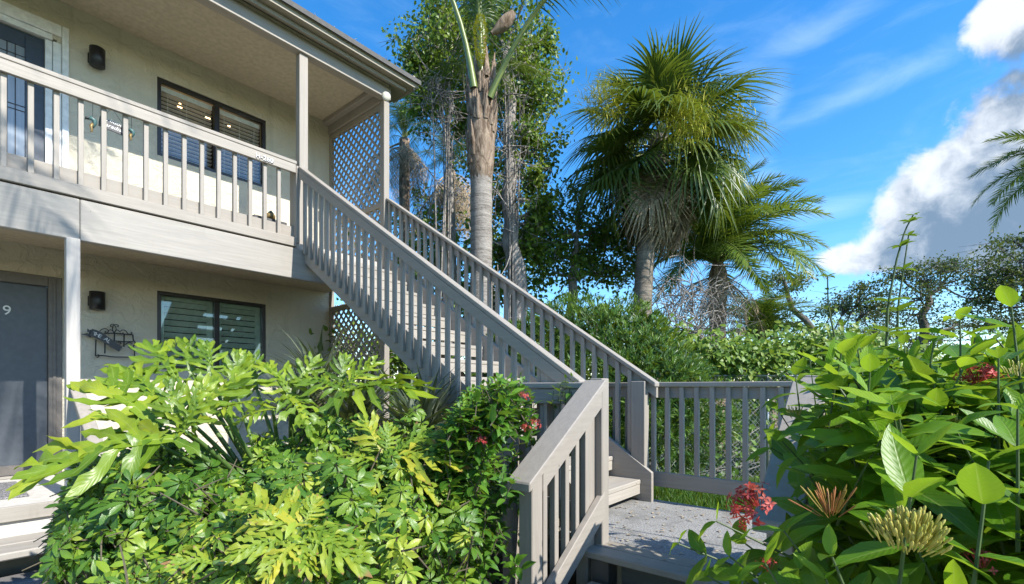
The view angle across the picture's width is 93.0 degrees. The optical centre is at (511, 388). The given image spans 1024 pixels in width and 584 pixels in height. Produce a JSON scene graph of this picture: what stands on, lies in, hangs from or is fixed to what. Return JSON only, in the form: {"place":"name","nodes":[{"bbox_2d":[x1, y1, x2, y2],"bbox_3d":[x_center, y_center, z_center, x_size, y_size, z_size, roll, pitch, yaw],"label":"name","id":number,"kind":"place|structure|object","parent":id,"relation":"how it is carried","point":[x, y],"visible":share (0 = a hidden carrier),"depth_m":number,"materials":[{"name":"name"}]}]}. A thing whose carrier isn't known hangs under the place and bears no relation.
{"place":"outdoors","nodes":[
{"label":"outdoors","id":0,"kind":"place"},
{"bbox_2d":[389,402,770,518],"bbox_3d":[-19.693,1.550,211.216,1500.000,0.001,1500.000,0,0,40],"label":"ground","id":1,"kind":"structure","parent":0,"point":[751,473],"depth_m":9.40,"materials":[{"name":"green plant"}]},
{"bbox_2d":[0,0,420,538],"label":"apartment building","id":2,"kind":"structure","parent":1,"relation":"on","point":[292,80],"depth_m":5.58,"materials":[{"name":"paint"}]},
{"bbox_2d":[0,481,28,499],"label":"door mat","id":3,"kind":"object","parent":2,"relation":"attached to","point":[4,487],"depth_m":4.24,"materials":[{"name":"grey fabric"}]},
{"bbox_2d":[0,270,61,479],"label":"door","id":4,"kind":"structure","parent":2,"relation":"in","point":[30,304],"depth_m":5.07,"materials":[{"name":"grey wood"}]},
{"bbox_2d":[0,0,68,167],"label":"door","id":5,"kind":"structure","parent":2,"relation":"in","point":[20,40],"depth_m":5.11,"materials":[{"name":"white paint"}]},
{"bbox_2d":[88,44,104,69],"bbox_3d":[-4.621,-3.680,5.409,0.164,0.200,0.140,0,0,40],"label":"wall sconce","id":6,"kind":"object","parent":2,"relation":"attached to","point":[96,56],"depth_m":5.36,"materials":[{"name":"black metal"}]},
{"bbox_2d":[88,291,104,310],"bbox_3d":[-4.621,-0.975,5.409,0.164,0.200,0.140,0,0,40],"label":"wall sconce","id":7,"kind":"object","parent":2,"relation":"attached to","point":[96,300],"depth_m":5.35,"materials":[{"name":"black metal"}]},
{"bbox_2d":[81,329,121,351],"bbox_3d":[-4.579,-0.539,5.428,0.034,0.242,0.354,0,0,40],"label":"ribbon sign","id":8,"kind":"object","parent":2,"relation":"attached to","point":[102,337],"visible":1,"depth_m":5.43,"materials":[{"name":"black metal"}]},
{"bbox_2d":[98,110,121,134],"bbox_3d":[-3.704,-2.487,4.512,0.013,0.229,0.214,0,0,40],"label":"hanging plaque","id":9,"kind":"object","parent":2,"relation":"attached to","point":[115,127],"visible":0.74,"depth_m":4.51,"materials":[{"name":"white metal"}]},
{"bbox_2d":[95,324,135,357],"bbox_3d":[-4.531,-0.538,5.554,0.014,0.397,0.369,0,0,40],"label":"iron trellis","id":10,"kind":"object","parent":2,"relation":"attached to","point":[123,341],"visible":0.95,"depth_m":5.55,"materials":[{"name":"black metal"}]},
{"bbox_2d":[0,52,298,243],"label":"balcony railing","id":11,"kind":"object","parent":2,"relation":"attached to","point":[55,82],"visible":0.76,"depth_m":4.60,"materials":[{"name":"paint"}]},
{"bbox_2d":[85,104,96,131],"bbox_3d":[-3.807,-2.449,4.393,0.044,0.271,0.085,0,0,40],"label":"hanging ornament","id":12,"kind":"object","parent":11,"relation":"hanging from","point":[93,124],"visible":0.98,"depth_m":4.39,"materials":[{"name":"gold metal"}]},
{"bbox_2d":[128,117,134,140],"bbox_3d":[-3.624,-2.468,4.614,0.044,0.234,0.072,0,0,40],"label":"hanging ornament","id":13,"kind":"object","parent":11,"relation":"hanging from","point":[132,133],"visible":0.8,"depth_m":4.61,"materials":[{"name":"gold metal"}]},
{"bbox_2d":[256,153,273,163],"bbox_3d":[-2.778,-2.585,5.460,0.008,0.056,0.191,0,0,40],"label":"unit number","id":14,"kind":"object","parent":11,"relation":"attached to","point":[272,162],"visible":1,"depth_m":5.46,"materials":[{"name":"white metal"}]},
{"bbox_2d":[157,291,265,371],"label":"window","id":15,"kind":"structure","parent":2,"relation":"in","point":[232,324],"depth_m":6.45,"materials":[{"name":"black glass"}]},
{"bbox_2d":[157,77,265,186],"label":"window","id":16,"kind":"structure","parent":2,"relation":"in","point":[192,110],"depth_m":6.48,"materials":[{"name":"glass"}]},
{"bbox_2d":[252,214,286,224],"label":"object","id":17,"kind":"object","parent":2,"relation":"on","point":[269,219],"visible":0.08,"depth_m":5.66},
{"bbox_2d":[267,211,274,219],"bbox_3d":[-2.858,-2.053,5.750,0.104,0.106,0.084,0,0,-27],"label":"gold shell","id":18,"kind":"object","parent":17,"relation":"on","point":[270,215],"visible":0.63,"depth_m":5.72},
{"bbox_2d":[330,104,379,261],"bbox_3d":[-2.337,-2.875,7.226,1.348,2.261,0.050,0,0,40],"label":"lattice screen","id":19,"kind":"object","parent":2,"relation":"attached to","point":[373,207],"visible":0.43,"depth_m":7.15,"materials":[{"name":"paint"}]},
{"bbox_2d":[330,303,379,422],"bbox_3d":[-2.337,0.010,7.226,1.348,2.631,0.050,0,0,40],"label":"lattice screen","id":20,"kind":"object","parent":2,"relation":"attached to","point":[338,309],"visible":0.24,"depth_m":7.25,"materials":[{"name":"paint"}]},
{"bbox_2d":[382,92,390,100],"bbox_3d":[-1.710,-3.947,6.604,0.119,0.117,0.123,0,0,-15],"label":"floodlight","id":21,"kind":"object","parent":2,"relation":"attached to","point":[386,96],"visible":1,"depth_m":6.56,"materials":[{"name":"paint"}]},
{"bbox_2d":[335,258,639,504],"bbox_3d":[-0.679,-0.226,5.079,3.810,2.683,1.088,0,0,40],"label":"stair flight","id":22,"kind":"object","parent":2,"relation":"attached to","point":[621,488],"visible":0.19,"depth_m":5.13,"materials":[{"name":"paint"}]},
{"bbox_2d":[299,166,584,528],"bbox_3d":[-0.999,-0.785,4.559,3.881,3.700,0.120,0,0,40],"label":"stair railing","id":23,"kind":"object","parent":22,"relation":"attached to","point":[399,339],"visible":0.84,"depth_m":4.50,"materials":[{"name":"paint"}]},
{"bbox_2d":[386,198,658,501],"bbox_3d":[-0.227,-0.785,5.490,3.881,3.700,0.120,0,0,40],"label":"stair railing","id":24,"kind":"object","parent":22,"relation":"attached to","point":[632,461],"visible":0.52,"depth_m":4.97,"materials":[{"name":"paint"}]},
{"bbox_2d":[355,97,442,415],"bbox_3d":[-2.716,-3.096,12.515,2.407,9.292,2.846,0,0,40],"label":"thin palm","id":25,"kind":"object","parent":1,"relation":"on","point":[407,159],"visible":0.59,"depth_m":12.40,"materials":[{"name":"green plant"}]},
{"bbox_2d":[309,297,497,489],"bbox_3d":[-2.202,-0.023,8.212,4.888,3.564,3.454,0,0,40],"label":"shade shrub","id":26,"kind":"object","parent":1,"relation":"on","point":[395,360],"visible":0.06,"depth_m":7.96,"materials":[{"name":"green plant"}]},
{"bbox_2d":[377,33,472,357],"bbox_3d":[-1.617,-2.562,9.426,2.152,8.227,3.019,0,0,40],"label":"tree","id":27,"kind":"object","parent":1,"relation":"on","point":[447,142],"visible":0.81,"depth_m":9.54,"materials":[{"name":"green plant"}]},
{"bbox_2d":[380,0,501,358],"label":"vine draped tree","id":28,"kind":"object","parent":1,"relation":"on","point":[439,28],"visible":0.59,"depth_m":10.13,"materials":[{"name":"green plant"}]},
{"bbox_2d":[348,188,561,316],"bbox_3d":[-1.588,-1.375,11.146,5.668,5.878,2.608,0,0,5],"label":"leafy tree","id":29,"kind":"object","parent":1,"relation":"on","point":[529,280],"visible":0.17,"depth_m":10.71,"materials":[{"name":"green plant"}]},
{"bbox_2d":[415,128,497,243],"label":"thin palm","id":30,"kind":"object","parent":1,"relation":"on","point":[462,192],"visible":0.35,"depth_m":12.63,"materials":[{"name":"brown plant"}]},
{"bbox_2d":[379,0,559,342],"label":"vine draped tree","id":31,"kind":"object","parent":1,"relation":"on","point":[523,193],"visible":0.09,"depth_m":13.09,"materials":[{"name":"green plant"}]},
{"bbox_2d":[387,519,575,583],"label":"mulch bed","id":32,"kind":"object","parent":1,"relation":"on","point":[572,580],"depth_m":4.24,"materials":[{"name":"brown soil"}]},
{"bbox_2d":[0,531,47,583],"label":"porch steps","id":33,"kind":"structure","parent":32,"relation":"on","point":[17,553],"depth_m":3.59,"materials":[{"name":"paint"}]},
{"bbox_2d":[69,389,105,456],"bbox_3d":[-3.367,0.687,3.871,1.025,1.429,0.100,0,0,40],"label":"porch railing","id":34,"kind":"object","parent":33,"relation":"on","point":[82,410],"visible":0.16,"depth_m":3.94,"materials":[{"name":"paint"}]},
{"bbox_2d":[21,428,223,583],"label":"umbrella shrub","id":35,"kind":"object","parent":32,"relation":"on","point":[89,527],"visible":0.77,"depth_m":1.95,"materials":[{"name":"green plant"}]},
{"bbox_2d":[6,334,276,499],"bbox_3d":[-1.722,0.617,2.463,1.017,1.871,1.058,0,0,-20],"label":"philodendron","id":36,"kind":"object","parent":32,"relation":"on","point":[138,421],"visible":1,"depth_m":2.33,"materials":[{"name":"green plant"}]},
{"bbox_2d":[83,492,429,583],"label":"umbrella shrub","id":37,"kind":"object","parent":32,"relation":"on","point":[392,549],"visible":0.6,"depth_m":1.65,"materials":[{"name":"green plant"}]},
{"bbox_2d":[161,482,377,583],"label":"philodendron","id":38,"kind":"object","parent":32,"relation":"on","point":[308,550],"visible":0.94,"depth_m":1.54,"materials":[{"name":"green plant"}]},
{"bbox_2d":[234,346,357,450],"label":"strap leaf plant","id":39,"kind":"object","parent":32,"relation":"on","point":[299,392],"visible":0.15,"depth_m":4.25,"materials":[{"name":"green plant"}]},
{"bbox_2d":[259,326,384,437],"bbox_3d":[-1.916,0.456,4.788,1.330,2.188,1.316,0,0,22],"label":"strap leaf plant","id":40,"kind":"object","parent":32,"relation":"on","point":[327,366],"visible":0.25,"depth_m":4.67,"materials":[{"name":"green plant"}]},
{"bbox_2d":[225,349,442,449],"bbox_3d":[-1.050,0.651,2.803,1.378,1.804,0.602,0,0,9],"label":"philodendron","id":41,"kind":"object","parent":32,"relation":"on","point":[331,406],"visible":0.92,"depth_m":2.79,"materials":[{"name":"green plant"}]},
{"bbox_2d":[267,358,410,433],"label":"strap leaf plant","id":42,"kind":"object","parent":32,"relation":"on","point":[352,409],"visible":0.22,"depth_m":3.98,"materials":[{"name":"green plant"}]},
{"bbox_2d":[319,408,470,579],"bbox_3d":[-0.559,0.827,2.357,0.724,1.452,0.430,0,0,26],"label":"philodendron","id":43,"kind":"object","parent":32,"relation":"on","point":[428,457],"visible":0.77,"depth_m":2.36,"materials":[{"name":"green plant"}]},
{"bbox_2d":[330,360,474,581],"bbox_3d":[-0.708,0.651,3.905,1.591,1.798,1.394,0,0,-27],"label":"strap leaf plant","id":44,"kind":"object","parent":32,"relation":"on","point":[432,408],"visible":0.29,"depth_m":3.81,"materials":[{"name":"green plant"}]},
{"bbox_2d":[397,372,542,583],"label":"ixora shrub","id":45,"kind":"object","parent":32,"relation":"on","point":[482,419],"visible":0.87,"depth_m":2.32,"materials":[{"name":"green plant"}]},
{"bbox_2d":[503,382,582,583],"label":"guard rail","id":46,"kind":"object","parent":32,"relation":"on","point":[541,390],"visible":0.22,"depth_m":3.41,"materials":[{"name":"paint"}]},
{"bbox_2d":[507,378,608,583],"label":"step railing","id":47,"kind":"object","parent":32,"relation":"on","point":[578,428],"visible":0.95,"depth_m":2.82,"materials":[{"name":"paint"}]},
{"bbox_2d":[547,373,576,548],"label":"young sprig","id":48,"kind":"object","parent":32,"relation":"on","point":[567,395],"visible":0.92,"depth_m":3.20,"materials":[{"name":"green plant"}]},
{"bbox_2d":[497,497,765,583],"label":"landing deck","id":49,"kind":"structure","parent":32,"relation":"on","point":[616,561],"depth_m":3.10,"materials":[{"name":"grey wood"}]},
{"bbox_2d":[559,501,765,570],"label":"fallen leaves","id":50,"kind":"object","parent":49,"relation":"on","point":[653,538],"visible":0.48,"depth_m":3.32,"materials":[{"name":"brown plant"}]},
{"bbox_2d":[609,381,791,499],"bbox_3d":[1.611,0.743,4.159,2.170,1.600,0.150,0,0,40],"label":"landing railing","id":51,"kind":"object","parent":49,"relation":"on","point":[746,391],"visible":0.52,"depth_m":4.04,"materials":[{"name":"paint"}]},
{"bbox_2d":[448,0,555,347],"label":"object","id":52,"kind":"object","parent":1,"relation":"on","point":[507,269],"visible":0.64,"depth_m":9.18,"materials":[{"name":"plant"}]},
{"bbox_2d":[439,0,579,319],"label":"vine draped tree","id":53,"kind":"object","parent":1,"relation":"on","point":[539,216],"visible":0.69,"depth_m":9.54,"materials":[{"name":"green plant"}]},
{"bbox_2d":[418,0,617,488],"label":"queen palm","id":54,"kind":"object","parent":1,"relation":"on","point":[483,80],"visible":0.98,"depth_m":7.45,"materials":[{"name":"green plant"}]},
{"bbox_2d":[519,176,655,342],"bbox_3d":[1.643,-1.534,10.530,3.277,6.193,2.007,0,0,-11],"label":"leafy tree","id":55,"kind":"object","parent":1,"relation":"on","point":[583,260],"visible":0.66,"depth_m":10.44,"materials":[{"name":"green plant"}]},
{"bbox_2d":[471,288,741,494],"bbox_3d":[1.152,0.049,6.819,4.008,3.043,2.952,0,0,40],"label":"clipped hedge","id":56,"kind":"object","parent":1,"relation":"on","point":[648,345],"visible":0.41,"depth_m":5.91,"materials":[{"name":"green plant"}]},
{"bbox_2d":[352,308,994,435],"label":"undergrowth","id":57,"kind":"object","parent":1,"relation":"on","point":[869,332],"visible":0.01,"depth_m":15.91,"materials":[{"name":"green plant"}]},
{"bbox_2d":[555,11,794,468],"bbox_3d":[2.740,-2.426,9.100,4.616,7.952,4.420,0,0,40],"label":"sabal palm","id":58,"kind":"object","parent":1,"relation":"on","point":[654,200],"visible":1,"depth_m":8.64,"materials":[{"name":"green plant"}]},
{"bbox_2d":[601,225,795,459],"bbox_3d":[3.467,-0.752,9.634,3.848,4.614,2.773,0,0,-25],"label":"bare shrub","id":59,"kind":"object","parent":1,"relation":"on","point":[690,296],"visible":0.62,"depth_m":9.58,"materials":[{"name":"grey plant"}]},
{"bbox_2d":[614,157,833,454],"bbox_3d":[4.817,-1.841,11.403,4.824,6.799,4.654,0,0,40],"label":"date palm","id":60,"kind":"object","parent":1,"relation":"on","point":[748,238],"visible":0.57,"depth_m":10.89,"materials":[{"name":"green plant"}]},
{"bbox_2d":[656,373,797,477],"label":"chain link fence","id":61,"kind":"object","parent":1,"relation":"on","point":[767,425],"visible":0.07,"depth_m":8.43,"materials":[{"name":"metal"}]},
{"bbox_2d":[707,280,837,428],"bbox_3d":[6.890,-0.675,13.553,3.732,4.488,3.257,0,0,40],"label":"date palm","id":62,"kind":"object","parent":1,"relation":"on","point":[767,308],"visible":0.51,"depth_m":13.05,"materials":[{"name":"green plant"}]},
{"bbox_2d":[589,308,985,477],"bbox_3d":[5.823,0.134,8.936,8.996,3.292,2.088,0,0,-5],"label":"vine mound","id":63,"kind":"object","parent":1,"relation":"on","point":[737,355],"visible":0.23,"depth_m":8.44,"materials":[{"name":"green plant"}]},
{"bbox_2d":[752,375,825,556],"bbox_3d":[1.215,0.743,2.068,0.160,1.614,0.875,0,0,40],"label":"step railing","id":64,"kind":"object","parent":1,"relation":"on","point":[775,515],"visible":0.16,"depth_m":1.88,"materials":[{"name":"paint"}]},
{"bbox_2d":[730,266,904,340],"bbox_3d":[16.737,-2.447,27.870,10.802,8.169,7.126,0,0,-8],"label":"oak tree","id":65,"kind":"object","parent":1,"relation":"on","point":[843,308],"visible":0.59,"depth_m":26.47,"materials":[{"name":"green plant"}]},
{"bbox_2d":[816,273,842,367],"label":"tall weed","id":66,"kind":"object","parent":1,"relation":"on","point":[827,305],"visible":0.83,"depth_m":2.60,"materials":[{"name":"green plant"}]},
{"bbox_2d":[669,285,1023,583],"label":"ixora shrub","id":67,"kind":"object","parent":1,"relation":"on","point":[914,466],"visible":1,"depth_m":0.92,"materials":[{"name":"green plant"}]},
{"bbox_2d":[815,281,955,359],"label":"oak tree","id":68,"kind":"object","parent":1,"relation":"on","point":[877,321],"visible":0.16,"depth_m":35.38,"materials":[{"name":"green plant"}]},
{"bbox_2d":[862,212,923,345],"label":"tall weed","id":69,"kind":"object","parent":1,"relation":"on","point":[886,329],"visible":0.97,"depth_m":2.40,"materials":[{"name":"green plant"}]},
{"bbox_2d":[881,230,919,368],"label":"tall weed","id":70,"kind":"object","parent":1,"relation":"on","point":[899,307],"visible":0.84,"depth_m":2.54,"materials":[{"name":"green plant"}]},
{"bbox_2d":[848,248,1023,355],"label":"oak tree","id":71,"kind":"object","parent":1,"relation":"on","point":[927,289],"visible":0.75,"depth_m":26.86,"materials":[{"name":"green plant"}]},
{"bbox_2d":[948,225,1023,341],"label":"oak tree","id":72,"kind":"object","parent":1,"relation":"on","point":[1008,279],"visible":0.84,"depth_m":23.00,"materials":[{"name":"green plant"}]},
{"bbox_2d":[965,129,1023,232],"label":"edge palm","id":73,"kind":"object","parent":1,"relation":"on","point":[1016,136],"visible":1,"depth_m":10.29,"materials":[{"name":"green plant"}]},
{"bbox_2d":[292,0,1023,379],"label":"sky","id":74,"kind":"structure","parent":0,"point":[888,107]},
{"bbox_2d":[653,470,759,513],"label":"grass","id":75,"kind":"structure","parent":0,"point":[702,499],"depth_m":6.38,"materials":[{"name":"green plant"}]},
{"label":"leaf litter","id":76,"kind":"object","parent":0,"visible":0},
{"bbox_2d":[147,413,377,583],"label":"umbrella shrub","id":77,"kind":"object","parent":76,"relation":"on","point":[273,471],"visible":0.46,"depth_m":2.16,"materials":[{"name":"green plant"}]},
{"bbox_2d":[296,404,490,583],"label":"umbrella shrub","id":78,"kind":"object","parent":76,"relation":"on","point":[449,533],"visible":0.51,"depth_m":2.13,"materials":[{"name":"green plant"}]}
]}

